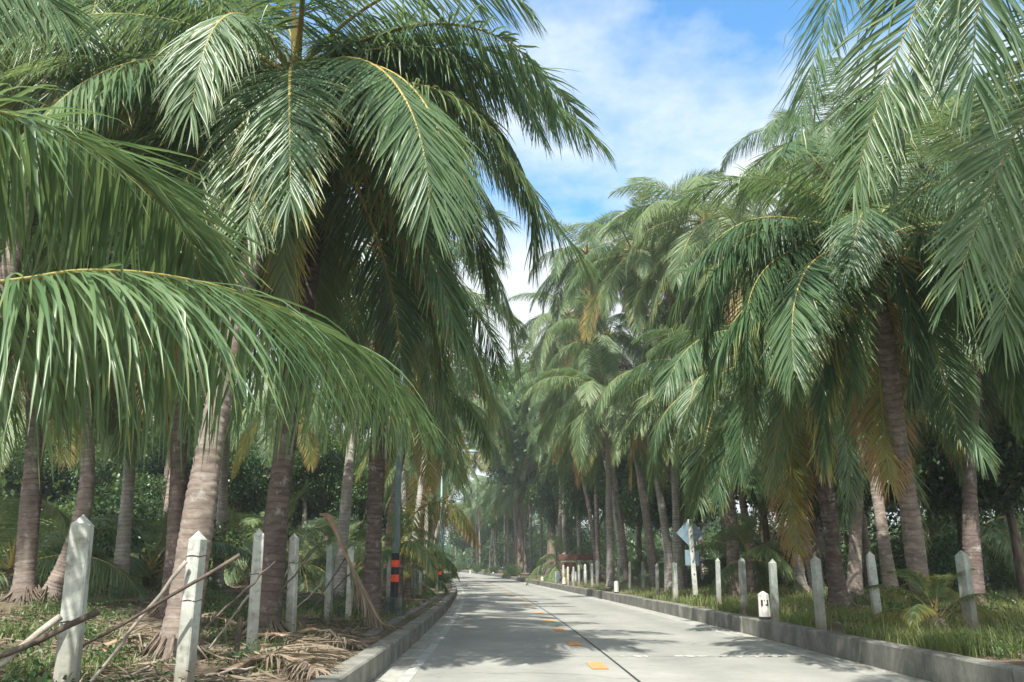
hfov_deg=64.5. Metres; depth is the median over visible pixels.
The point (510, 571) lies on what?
shrub
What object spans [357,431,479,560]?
coconut palm
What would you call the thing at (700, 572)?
young palm
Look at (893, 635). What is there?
grass
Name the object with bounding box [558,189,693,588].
coconut palm
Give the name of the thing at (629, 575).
fence post
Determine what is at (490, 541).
coconut palm
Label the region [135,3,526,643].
coconut palm
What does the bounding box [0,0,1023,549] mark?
sky
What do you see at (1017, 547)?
broadleaf tree
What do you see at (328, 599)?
fence post
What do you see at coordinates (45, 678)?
weeds
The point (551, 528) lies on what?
coconut palm
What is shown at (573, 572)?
fence post
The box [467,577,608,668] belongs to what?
orange dash line
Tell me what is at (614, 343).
coconut palm
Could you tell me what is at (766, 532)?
broadleaf tree
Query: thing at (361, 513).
broadleaf tree
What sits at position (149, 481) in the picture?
broadleaf tree
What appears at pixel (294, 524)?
broadleaf tree
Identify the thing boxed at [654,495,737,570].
broadleaf tree
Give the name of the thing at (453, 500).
broadleaf tree
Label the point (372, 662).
kerb
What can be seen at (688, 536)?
road sign
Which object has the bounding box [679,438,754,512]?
broadleaf tree
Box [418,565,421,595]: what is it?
fence post
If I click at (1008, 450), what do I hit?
broadleaf tree
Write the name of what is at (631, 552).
undergrowth
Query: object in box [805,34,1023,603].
coconut palm
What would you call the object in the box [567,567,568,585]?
fence post
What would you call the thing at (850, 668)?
edge line
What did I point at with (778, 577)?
shrub
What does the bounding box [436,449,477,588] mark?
lamp post
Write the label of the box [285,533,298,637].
fence post
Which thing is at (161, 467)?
broadleaf tree
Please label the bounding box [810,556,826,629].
fence post
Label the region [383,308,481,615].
lamp post
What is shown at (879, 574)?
shrub
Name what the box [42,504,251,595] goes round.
young palm
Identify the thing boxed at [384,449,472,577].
coconut palm
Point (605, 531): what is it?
coconut palm
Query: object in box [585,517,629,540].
broadleaf tree
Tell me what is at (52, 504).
young palm
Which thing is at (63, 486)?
broadleaf tree
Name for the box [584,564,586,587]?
fence post
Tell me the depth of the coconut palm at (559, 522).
77.31 m
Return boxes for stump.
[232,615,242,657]
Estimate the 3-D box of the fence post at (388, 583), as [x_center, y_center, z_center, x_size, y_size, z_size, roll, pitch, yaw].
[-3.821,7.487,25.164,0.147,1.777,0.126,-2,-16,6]
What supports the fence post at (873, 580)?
on the ground at (204, 668)
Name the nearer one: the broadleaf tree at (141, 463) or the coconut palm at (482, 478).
the broadleaf tree at (141, 463)
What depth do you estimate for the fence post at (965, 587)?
12.51 m
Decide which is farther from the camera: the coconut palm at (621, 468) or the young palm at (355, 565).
the coconut palm at (621, 468)
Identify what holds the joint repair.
on the road
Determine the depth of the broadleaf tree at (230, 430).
54.81 m
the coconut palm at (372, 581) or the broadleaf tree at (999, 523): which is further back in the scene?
the broadleaf tree at (999, 523)
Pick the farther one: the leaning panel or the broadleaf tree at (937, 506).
the leaning panel
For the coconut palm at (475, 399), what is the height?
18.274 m
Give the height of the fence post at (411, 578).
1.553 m
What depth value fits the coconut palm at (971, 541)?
17.27 m
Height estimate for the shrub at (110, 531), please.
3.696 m
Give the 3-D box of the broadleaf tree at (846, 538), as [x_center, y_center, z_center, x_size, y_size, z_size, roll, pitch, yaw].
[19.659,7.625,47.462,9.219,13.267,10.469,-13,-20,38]
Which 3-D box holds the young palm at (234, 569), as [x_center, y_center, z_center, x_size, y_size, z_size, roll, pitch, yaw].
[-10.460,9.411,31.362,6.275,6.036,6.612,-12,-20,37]
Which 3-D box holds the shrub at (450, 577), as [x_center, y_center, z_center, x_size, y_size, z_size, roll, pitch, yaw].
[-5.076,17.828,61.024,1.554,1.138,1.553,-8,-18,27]
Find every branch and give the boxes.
[95,625,161,636]
[128,657,165,677]
[204,666,256,676]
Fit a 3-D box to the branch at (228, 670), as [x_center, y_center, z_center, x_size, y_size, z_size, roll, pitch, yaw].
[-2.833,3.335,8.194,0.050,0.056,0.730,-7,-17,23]
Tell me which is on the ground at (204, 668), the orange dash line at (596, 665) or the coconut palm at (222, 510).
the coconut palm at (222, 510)
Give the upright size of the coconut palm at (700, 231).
16.304 m
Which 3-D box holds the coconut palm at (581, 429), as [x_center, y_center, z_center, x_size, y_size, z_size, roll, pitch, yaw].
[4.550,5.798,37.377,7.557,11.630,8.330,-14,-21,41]
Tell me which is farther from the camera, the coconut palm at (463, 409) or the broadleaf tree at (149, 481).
the broadleaf tree at (149, 481)
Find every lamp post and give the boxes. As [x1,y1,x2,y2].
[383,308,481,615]
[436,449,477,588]
[442,480,470,574]
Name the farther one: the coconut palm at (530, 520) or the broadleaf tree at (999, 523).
the coconut palm at (530, 520)
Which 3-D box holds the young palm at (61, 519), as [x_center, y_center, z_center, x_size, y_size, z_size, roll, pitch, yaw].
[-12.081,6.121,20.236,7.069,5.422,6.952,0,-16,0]
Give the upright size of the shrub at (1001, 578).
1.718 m
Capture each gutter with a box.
[372,583,461,681]
[451,571,929,681]
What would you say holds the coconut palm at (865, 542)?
on the ground at (204, 668)
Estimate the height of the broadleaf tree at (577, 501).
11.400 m
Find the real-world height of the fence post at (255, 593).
1.835 m
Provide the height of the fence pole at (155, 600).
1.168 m
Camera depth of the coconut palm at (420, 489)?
38.31 m
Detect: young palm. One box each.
[0,484,165,597]
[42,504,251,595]
[47,502,141,557]
[130,512,253,578]
[209,501,335,590]
[228,512,365,594]
[230,485,337,568]
[299,520,364,586]
[313,521,418,584]
[346,493,480,598]
[354,530,448,594]
[354,537,428,584]
[362,542,460,597]
[526,533,602,584]
[613,528,690,582]
[659,539,725,584]
[677,496,811,597]
[708,531,785,577]
[755,534,793,583]
[842,535,905,582]
[860,568,1022,628]
[889,511,1000,571]
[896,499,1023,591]
[939,515,1020,578]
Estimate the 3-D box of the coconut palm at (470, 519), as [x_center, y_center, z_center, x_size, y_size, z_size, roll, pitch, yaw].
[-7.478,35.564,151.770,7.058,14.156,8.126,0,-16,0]
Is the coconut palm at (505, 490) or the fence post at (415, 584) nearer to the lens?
the fence post at (415, 584)
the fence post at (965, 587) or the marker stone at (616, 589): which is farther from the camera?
the marker stone at (616, 589)
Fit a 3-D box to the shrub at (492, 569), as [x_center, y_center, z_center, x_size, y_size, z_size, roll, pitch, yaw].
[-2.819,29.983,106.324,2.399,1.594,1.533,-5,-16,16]
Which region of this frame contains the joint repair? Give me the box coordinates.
[624,655,784,656]
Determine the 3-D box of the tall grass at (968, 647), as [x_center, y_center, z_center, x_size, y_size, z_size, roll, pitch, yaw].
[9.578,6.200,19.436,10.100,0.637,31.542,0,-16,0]
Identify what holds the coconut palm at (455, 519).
on the ground at (204, 668)
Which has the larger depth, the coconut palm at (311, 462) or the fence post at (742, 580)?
the coconut palm at (311, 462)
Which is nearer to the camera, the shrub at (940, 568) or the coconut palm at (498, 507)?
the shrub at (940, 568)
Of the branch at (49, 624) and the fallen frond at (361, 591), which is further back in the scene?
the fallen frond at (361, 591)
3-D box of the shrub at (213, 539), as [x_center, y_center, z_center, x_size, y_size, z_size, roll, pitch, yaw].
[-10.607,7.151,26.685,3.437,2.881,3.713,1,-16,-3]
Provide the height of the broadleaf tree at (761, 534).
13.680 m
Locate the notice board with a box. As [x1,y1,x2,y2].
[559,554,593,580]
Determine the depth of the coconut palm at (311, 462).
39.07 m
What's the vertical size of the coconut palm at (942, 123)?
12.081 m
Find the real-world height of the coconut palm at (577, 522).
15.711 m
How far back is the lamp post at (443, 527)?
62.24 m
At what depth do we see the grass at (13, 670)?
11.60 m
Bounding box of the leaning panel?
[555,571,558,582]
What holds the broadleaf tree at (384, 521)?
on the ground at (204, 668)
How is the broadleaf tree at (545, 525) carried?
on the ground at (204, 668)
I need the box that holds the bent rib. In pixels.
[314,629,345,649]
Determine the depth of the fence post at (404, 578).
30.51 m
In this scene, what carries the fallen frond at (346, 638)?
on the ground at (204, 668)
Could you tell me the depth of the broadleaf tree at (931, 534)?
39.07 m
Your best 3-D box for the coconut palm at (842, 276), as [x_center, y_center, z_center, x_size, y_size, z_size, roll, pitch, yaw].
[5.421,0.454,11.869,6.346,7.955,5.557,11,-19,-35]
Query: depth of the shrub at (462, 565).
140.91 m
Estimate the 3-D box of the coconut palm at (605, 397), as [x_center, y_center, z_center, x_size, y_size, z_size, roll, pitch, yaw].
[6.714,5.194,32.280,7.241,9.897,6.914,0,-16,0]
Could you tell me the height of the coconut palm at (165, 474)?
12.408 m
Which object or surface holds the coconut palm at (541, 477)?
on the ground at (204, 668)
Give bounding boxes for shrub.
[0,485,155,583]
[130,516,244,586]
[427,571,450,587]
[441,570,453,582]
[456,562,467,571]
[472,562,484,572]
[484,564,498,575]
[501,564,522,577]
[698,563,726,584]
[705,531,808,587]
[803,553,827,586]
[873,554,906,588]
[874,527,982,592]
[983,558,1017,593]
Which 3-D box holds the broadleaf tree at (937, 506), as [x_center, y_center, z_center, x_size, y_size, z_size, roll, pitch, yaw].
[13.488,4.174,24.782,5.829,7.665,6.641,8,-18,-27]
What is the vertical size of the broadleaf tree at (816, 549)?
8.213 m
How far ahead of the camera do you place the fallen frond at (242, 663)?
8.83 m
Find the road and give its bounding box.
[396,571,890,681]
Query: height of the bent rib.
0.270 m
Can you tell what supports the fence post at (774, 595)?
on the ground at (204, 668)
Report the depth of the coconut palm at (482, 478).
129.77 m
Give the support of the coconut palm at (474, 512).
on the ground at (204, 668)
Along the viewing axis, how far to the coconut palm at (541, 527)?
87.39 m
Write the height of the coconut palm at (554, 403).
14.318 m
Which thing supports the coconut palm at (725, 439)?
on the ground at (204, 668)
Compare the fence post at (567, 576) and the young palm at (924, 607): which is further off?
the fence post at (567, 576)
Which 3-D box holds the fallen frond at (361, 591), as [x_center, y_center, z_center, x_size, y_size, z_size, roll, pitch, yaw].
[-2.607,4.642,15.299,2.248,2.773,0.775,-8,-18,27]
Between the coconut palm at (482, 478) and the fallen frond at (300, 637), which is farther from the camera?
the coconut palm at (482, 478)
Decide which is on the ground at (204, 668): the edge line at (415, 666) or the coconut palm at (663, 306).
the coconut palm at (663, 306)
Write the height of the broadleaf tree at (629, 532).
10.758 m
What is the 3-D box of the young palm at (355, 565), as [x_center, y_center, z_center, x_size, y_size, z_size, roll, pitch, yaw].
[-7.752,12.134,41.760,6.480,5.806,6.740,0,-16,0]
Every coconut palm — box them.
[0,0,266,320]
[0,0,452,488]
[0,0,617,665]
[0,38,149,604]
[0,108,254,605]
[0,376,139,472]
[3,0,280,619]
[21,215,257,593]
[62,208,380,589]
[115,373,255,555]
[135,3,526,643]
[154,332,258,584]
[230,365,348,477]
[248,383,343,540]
[271,271,482,601]
[274,183,522,618]
[295,200,531,604]
[322,341,516,596]
[345,402,457,563]
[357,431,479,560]
[359,367,496,573]
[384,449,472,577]
[392,454,462,579]
[429,379,517,580]
[430,446,481,542]
[434,412,525,543]
[451,500,474,563]
[454,493,486,568]
[457,472,486,562]
[458,501,486,564]
[471,475,494,554]
[475,489,492,566]
[477,486,503,570]
[481,479,516,570]
[481,481,517,570]
[487,466,516,566]
[493,477,539,572]
[500,344,603,581]
[500,448,536,573]
[507,287,622,580]
[513,406,570,553]
[517,437,543,574]
[518,461,571,575]
[519,331,668,589]
[527,411,571,576]
[528,209,651,583]
[529,342,652,584]
[535,423,581,578]
[538,389,634,581]
[543,294,663,587]
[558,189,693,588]
[576,166,727,556]
[591,338,732,591]
[600,176,812,588]
[604,517,605,554]
[606,323,813,596]
[621,231,758,584]
[642,259,1002,610]
[657,201,810,595]
[665,75,1023,626]
[681,377,703,577]
[718,57,929,595]
[748,500,872,584]
[770,0,1023,376]
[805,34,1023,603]
[818,175,1023,610]
[858,93,1023,435]
[862,486,898,588]
[920,84,1023,208]
[955,512,962,550]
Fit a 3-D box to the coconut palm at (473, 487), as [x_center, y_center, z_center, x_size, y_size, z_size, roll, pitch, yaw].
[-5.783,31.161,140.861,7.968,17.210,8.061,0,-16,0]
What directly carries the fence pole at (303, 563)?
attached to the fence post at (292, 588)
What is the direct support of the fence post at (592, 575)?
on the ground at (204, 668)
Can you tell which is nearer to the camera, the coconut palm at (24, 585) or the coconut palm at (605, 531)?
the coconut palm at (24, 585)
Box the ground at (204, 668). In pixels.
[0,567,1023,681]
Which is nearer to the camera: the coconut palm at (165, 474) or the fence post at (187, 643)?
the fence post at (187, 643)
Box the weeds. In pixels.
[0,578,1023,681]
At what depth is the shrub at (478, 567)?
120.28 m
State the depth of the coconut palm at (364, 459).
45.38 m
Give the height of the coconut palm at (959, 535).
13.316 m
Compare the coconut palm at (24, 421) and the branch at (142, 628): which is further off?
the coconut palm at (24, 421)
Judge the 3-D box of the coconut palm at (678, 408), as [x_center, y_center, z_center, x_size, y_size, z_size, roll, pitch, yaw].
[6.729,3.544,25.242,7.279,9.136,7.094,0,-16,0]
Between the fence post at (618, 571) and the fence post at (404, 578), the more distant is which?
the fence post at (618, 571)
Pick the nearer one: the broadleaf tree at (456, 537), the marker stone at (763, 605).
the marker stone at (763, 605)
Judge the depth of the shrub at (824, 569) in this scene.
34.47 m
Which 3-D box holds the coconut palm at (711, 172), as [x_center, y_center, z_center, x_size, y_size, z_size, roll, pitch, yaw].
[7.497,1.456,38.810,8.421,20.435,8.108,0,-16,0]
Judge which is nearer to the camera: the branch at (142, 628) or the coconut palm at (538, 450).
the branch at (142, 628)
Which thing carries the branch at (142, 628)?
on the ground at (204, 668)
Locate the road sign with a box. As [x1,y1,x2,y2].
[677,519,703,601]
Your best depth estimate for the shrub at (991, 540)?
29.89 m
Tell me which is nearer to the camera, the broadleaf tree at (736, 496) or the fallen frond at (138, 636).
the fallen frond at (138, 636)
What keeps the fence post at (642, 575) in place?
on the ground at (204, 668)
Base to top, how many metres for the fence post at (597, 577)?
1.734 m
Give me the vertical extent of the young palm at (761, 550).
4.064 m
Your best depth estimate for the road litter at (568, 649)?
13.79 m
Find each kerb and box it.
[310,581,456,681]
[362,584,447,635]
[445,569,1023,681]
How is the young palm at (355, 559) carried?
on the ground at (204, 668)
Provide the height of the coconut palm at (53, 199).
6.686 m
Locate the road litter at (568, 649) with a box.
[374,588,902,681]
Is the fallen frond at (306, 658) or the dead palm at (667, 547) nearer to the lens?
the fallen frond at (306, 658)
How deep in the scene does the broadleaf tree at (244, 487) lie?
46.93 m
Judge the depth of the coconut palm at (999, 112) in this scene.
22.02 m
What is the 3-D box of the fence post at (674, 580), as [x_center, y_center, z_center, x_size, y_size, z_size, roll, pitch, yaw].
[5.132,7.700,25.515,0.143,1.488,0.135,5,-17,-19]
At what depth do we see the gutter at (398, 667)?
13.69 m
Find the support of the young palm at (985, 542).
on the ground at (204, 668)
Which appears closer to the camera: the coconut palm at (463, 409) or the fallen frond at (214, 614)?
the fallen frond at (214, 614)
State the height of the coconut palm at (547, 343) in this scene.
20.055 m
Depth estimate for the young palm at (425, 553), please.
24.32 m
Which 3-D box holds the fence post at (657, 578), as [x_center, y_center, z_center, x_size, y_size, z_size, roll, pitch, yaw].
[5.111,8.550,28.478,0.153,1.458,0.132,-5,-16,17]
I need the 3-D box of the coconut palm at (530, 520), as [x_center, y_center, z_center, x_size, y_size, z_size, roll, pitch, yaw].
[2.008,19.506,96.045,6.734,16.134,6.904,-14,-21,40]
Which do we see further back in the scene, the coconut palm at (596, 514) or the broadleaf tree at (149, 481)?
the coconut palm at (596, 514)
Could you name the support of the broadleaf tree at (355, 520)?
on the ground at (204, 668)
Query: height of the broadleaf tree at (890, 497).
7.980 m
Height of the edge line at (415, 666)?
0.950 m
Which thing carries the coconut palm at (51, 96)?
on the ground at (204, 668)
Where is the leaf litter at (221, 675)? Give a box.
[0,586,1023,681]
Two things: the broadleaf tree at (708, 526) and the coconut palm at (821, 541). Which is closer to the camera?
the coconut palm at (821, 541)
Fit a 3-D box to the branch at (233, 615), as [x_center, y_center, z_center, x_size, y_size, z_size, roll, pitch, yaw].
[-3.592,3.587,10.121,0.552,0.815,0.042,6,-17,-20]
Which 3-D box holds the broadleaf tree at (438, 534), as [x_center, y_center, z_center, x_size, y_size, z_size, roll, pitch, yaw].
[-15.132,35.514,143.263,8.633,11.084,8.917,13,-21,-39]
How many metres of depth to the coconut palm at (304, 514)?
50.32 m
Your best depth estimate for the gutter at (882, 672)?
13.69 m
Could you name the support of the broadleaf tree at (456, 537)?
on the ground at (204, 668)
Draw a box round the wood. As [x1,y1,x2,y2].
[314,512,898,569]
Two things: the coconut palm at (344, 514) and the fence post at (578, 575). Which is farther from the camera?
the fence post at (578, 575)
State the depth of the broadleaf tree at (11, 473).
41.00 m
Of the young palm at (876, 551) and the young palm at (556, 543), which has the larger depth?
the young palm at (556, 543)
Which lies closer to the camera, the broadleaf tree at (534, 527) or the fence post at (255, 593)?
the fence post at (255, 593)
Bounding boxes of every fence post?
[53,514,93,681]
[174,531,206,681]
[245,528,263,655]
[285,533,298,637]
[324,544,334,622]
[345,546,353,619]
[386,554,391,596]
[403,561,406,595]
[410,561,412,595]
[413,562,416,597]
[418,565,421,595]
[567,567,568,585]
[572,566,574,585]
[578,565,579,585]
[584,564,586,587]
[591,563,592,587]
[596,561,598,586]
[617,561,619,589]
[628,562,630,589]
[641,561,644,589]
[655,563,659,594]
[672,562,677,598]
[715,558,721,602]
[738,557,747,613]
[768,559,779,621]
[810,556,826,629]
[866,551,881,616]
[955,550,978,631]
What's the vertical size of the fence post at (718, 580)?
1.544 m
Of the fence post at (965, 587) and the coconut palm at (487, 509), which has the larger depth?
the coconut palm at (487, 509)
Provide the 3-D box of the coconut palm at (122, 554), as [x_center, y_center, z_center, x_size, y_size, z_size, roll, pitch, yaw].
[-10.273,0.954,22.027,7.876,11.602,8.009,0,-16,0]
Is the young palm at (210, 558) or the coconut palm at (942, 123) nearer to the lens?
the coconut palm at (942, 123)
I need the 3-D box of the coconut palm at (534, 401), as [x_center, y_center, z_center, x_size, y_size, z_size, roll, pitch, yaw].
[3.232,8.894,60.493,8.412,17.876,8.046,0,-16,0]
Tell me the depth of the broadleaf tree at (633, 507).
48.25 m
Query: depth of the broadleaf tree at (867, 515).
33.32 m
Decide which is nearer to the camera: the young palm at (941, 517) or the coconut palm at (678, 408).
the coconut palm at (678, 408)
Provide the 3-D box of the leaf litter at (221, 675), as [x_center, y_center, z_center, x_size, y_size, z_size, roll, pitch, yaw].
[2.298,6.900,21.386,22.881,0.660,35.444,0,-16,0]
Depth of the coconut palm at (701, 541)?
57.84 m
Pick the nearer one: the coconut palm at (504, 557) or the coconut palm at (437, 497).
the coconut palm at (437, 497)
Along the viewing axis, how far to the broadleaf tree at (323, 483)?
50.50 m
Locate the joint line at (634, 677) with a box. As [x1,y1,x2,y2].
[461,575,640,681]
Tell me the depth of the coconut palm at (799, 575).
28.98 m
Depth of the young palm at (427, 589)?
35.91 m
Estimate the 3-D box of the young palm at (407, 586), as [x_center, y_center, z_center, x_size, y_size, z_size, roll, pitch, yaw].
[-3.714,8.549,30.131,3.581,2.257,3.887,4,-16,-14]
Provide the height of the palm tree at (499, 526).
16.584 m
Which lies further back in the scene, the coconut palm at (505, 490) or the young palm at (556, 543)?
the coconut palm at (505, 490)
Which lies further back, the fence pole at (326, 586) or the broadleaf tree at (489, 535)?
the broadleaf tree at (489, 535)
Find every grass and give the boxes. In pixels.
[0,583,444,681]
[516,574,1023,655]
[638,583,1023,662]
[665,582,1023,658]
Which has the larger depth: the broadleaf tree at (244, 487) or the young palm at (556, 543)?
the young palm at (556, 543)
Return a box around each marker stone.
[614,581,618,592]
[758,591,770,619]
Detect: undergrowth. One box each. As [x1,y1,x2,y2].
[0,459,384,581]
[444,489,1023,586]
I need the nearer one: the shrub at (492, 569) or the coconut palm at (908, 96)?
the coconut palm at (908, 96)
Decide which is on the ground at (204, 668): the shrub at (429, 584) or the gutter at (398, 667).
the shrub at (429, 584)
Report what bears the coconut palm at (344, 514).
on the ground at (204, 668)
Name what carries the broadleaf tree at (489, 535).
on the ground at (204, 668)
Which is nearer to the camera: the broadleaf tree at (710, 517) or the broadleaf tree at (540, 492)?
the broadleaf tree at (710, 517)
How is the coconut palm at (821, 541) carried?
on the ground at (204, 668)
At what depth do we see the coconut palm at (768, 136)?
25.43 m
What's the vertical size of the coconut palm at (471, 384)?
11.730 m
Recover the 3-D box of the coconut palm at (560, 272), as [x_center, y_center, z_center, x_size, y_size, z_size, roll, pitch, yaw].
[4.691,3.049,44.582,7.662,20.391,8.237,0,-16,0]
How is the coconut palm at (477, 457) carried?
on the ground at (204, 668)
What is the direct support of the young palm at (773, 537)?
on the ground at (204, 668)
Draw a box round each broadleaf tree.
[0,424,65,519]
[8,413,123,513]
[57,430,167,551]
[67,407,162,506]
[111,426,247,518]
[143,393,272,465]
[189,433,303,535]
[234,466,319,531]
[289,424,368,548]
[317,437,411,566]
[337,509,384,530]
[353,481,438,544]
[407,490,457,530]
[428,519,448,544]
[444,507,487,561]
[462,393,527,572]
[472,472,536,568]
[473,519,502,566]
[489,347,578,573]
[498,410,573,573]
[502,512,546,542]
[522,474,593,538]
[527,517,557,542]
[536,447,626,542]
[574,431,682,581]
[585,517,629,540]
[613,446,717,535]
[626,522,645,546]
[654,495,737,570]
[674,426,799,586]
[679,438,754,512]
[703,510,720,537]
[735,447,873,589]
[735,492,762,543]
[835,429,928,511]
[840,495,925,587]
[842,506,891,557]
[880,415,1023,534]
[891,497,952,556]
[906,372,1023,507]
[912,388,1023,600]
[995,507,1018,558]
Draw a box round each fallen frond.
[102,626,208,651]
[201,611,246,628]
[216,648,333,676]
[248,648,349,681]
[256,641,358,664]
[258,631,350,660]
[297,627,367,649]
[319,513,416,642]
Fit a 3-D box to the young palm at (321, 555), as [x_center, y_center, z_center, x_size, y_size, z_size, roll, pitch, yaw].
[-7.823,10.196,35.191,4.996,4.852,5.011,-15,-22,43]
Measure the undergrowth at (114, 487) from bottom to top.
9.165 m
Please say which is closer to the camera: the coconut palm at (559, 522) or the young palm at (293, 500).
the young palm at (293, 500)
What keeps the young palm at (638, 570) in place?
on the ground at (204, 668)
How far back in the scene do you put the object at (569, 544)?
93.14 m
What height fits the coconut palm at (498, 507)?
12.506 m
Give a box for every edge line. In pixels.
[397,581,464,681]
[462,572,901,681]
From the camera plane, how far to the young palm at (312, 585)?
31.74 m
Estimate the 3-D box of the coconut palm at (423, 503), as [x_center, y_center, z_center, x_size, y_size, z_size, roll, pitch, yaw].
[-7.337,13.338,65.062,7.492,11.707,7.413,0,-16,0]
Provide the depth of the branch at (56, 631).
5.88 m
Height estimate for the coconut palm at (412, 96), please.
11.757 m
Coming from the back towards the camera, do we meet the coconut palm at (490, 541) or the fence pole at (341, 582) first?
the coconut palm at (490, 541)
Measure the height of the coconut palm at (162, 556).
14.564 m
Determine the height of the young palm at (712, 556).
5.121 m
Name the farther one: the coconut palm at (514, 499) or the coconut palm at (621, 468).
the coconut palm at (514, 499)
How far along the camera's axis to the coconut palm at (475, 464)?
73.72 m
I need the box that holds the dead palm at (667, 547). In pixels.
[647,427,672,591]
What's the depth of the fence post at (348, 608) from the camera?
17.45 m
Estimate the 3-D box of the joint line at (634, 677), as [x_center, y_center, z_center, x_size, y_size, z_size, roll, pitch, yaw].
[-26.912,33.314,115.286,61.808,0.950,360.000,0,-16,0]
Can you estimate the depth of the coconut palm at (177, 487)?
16.14 m
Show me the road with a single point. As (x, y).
(527, 643)
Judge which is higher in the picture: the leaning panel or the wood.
the wood
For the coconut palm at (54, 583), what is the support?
on the ground at (204, 668)
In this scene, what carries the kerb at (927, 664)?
on the ground at (204, 668)
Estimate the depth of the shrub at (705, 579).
43.89 m
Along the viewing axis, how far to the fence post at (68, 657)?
6.19 m
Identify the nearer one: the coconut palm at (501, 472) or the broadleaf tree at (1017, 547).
the broadleaf tree at (1017, 547)
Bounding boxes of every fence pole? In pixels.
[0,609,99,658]
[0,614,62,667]
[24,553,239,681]
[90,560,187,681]
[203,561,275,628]
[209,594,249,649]
[266,545,317,609]
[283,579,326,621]
[307,558,345,616]
[309,559,366,612]
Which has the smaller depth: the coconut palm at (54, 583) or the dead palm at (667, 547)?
the coconut palm at (54, 583)

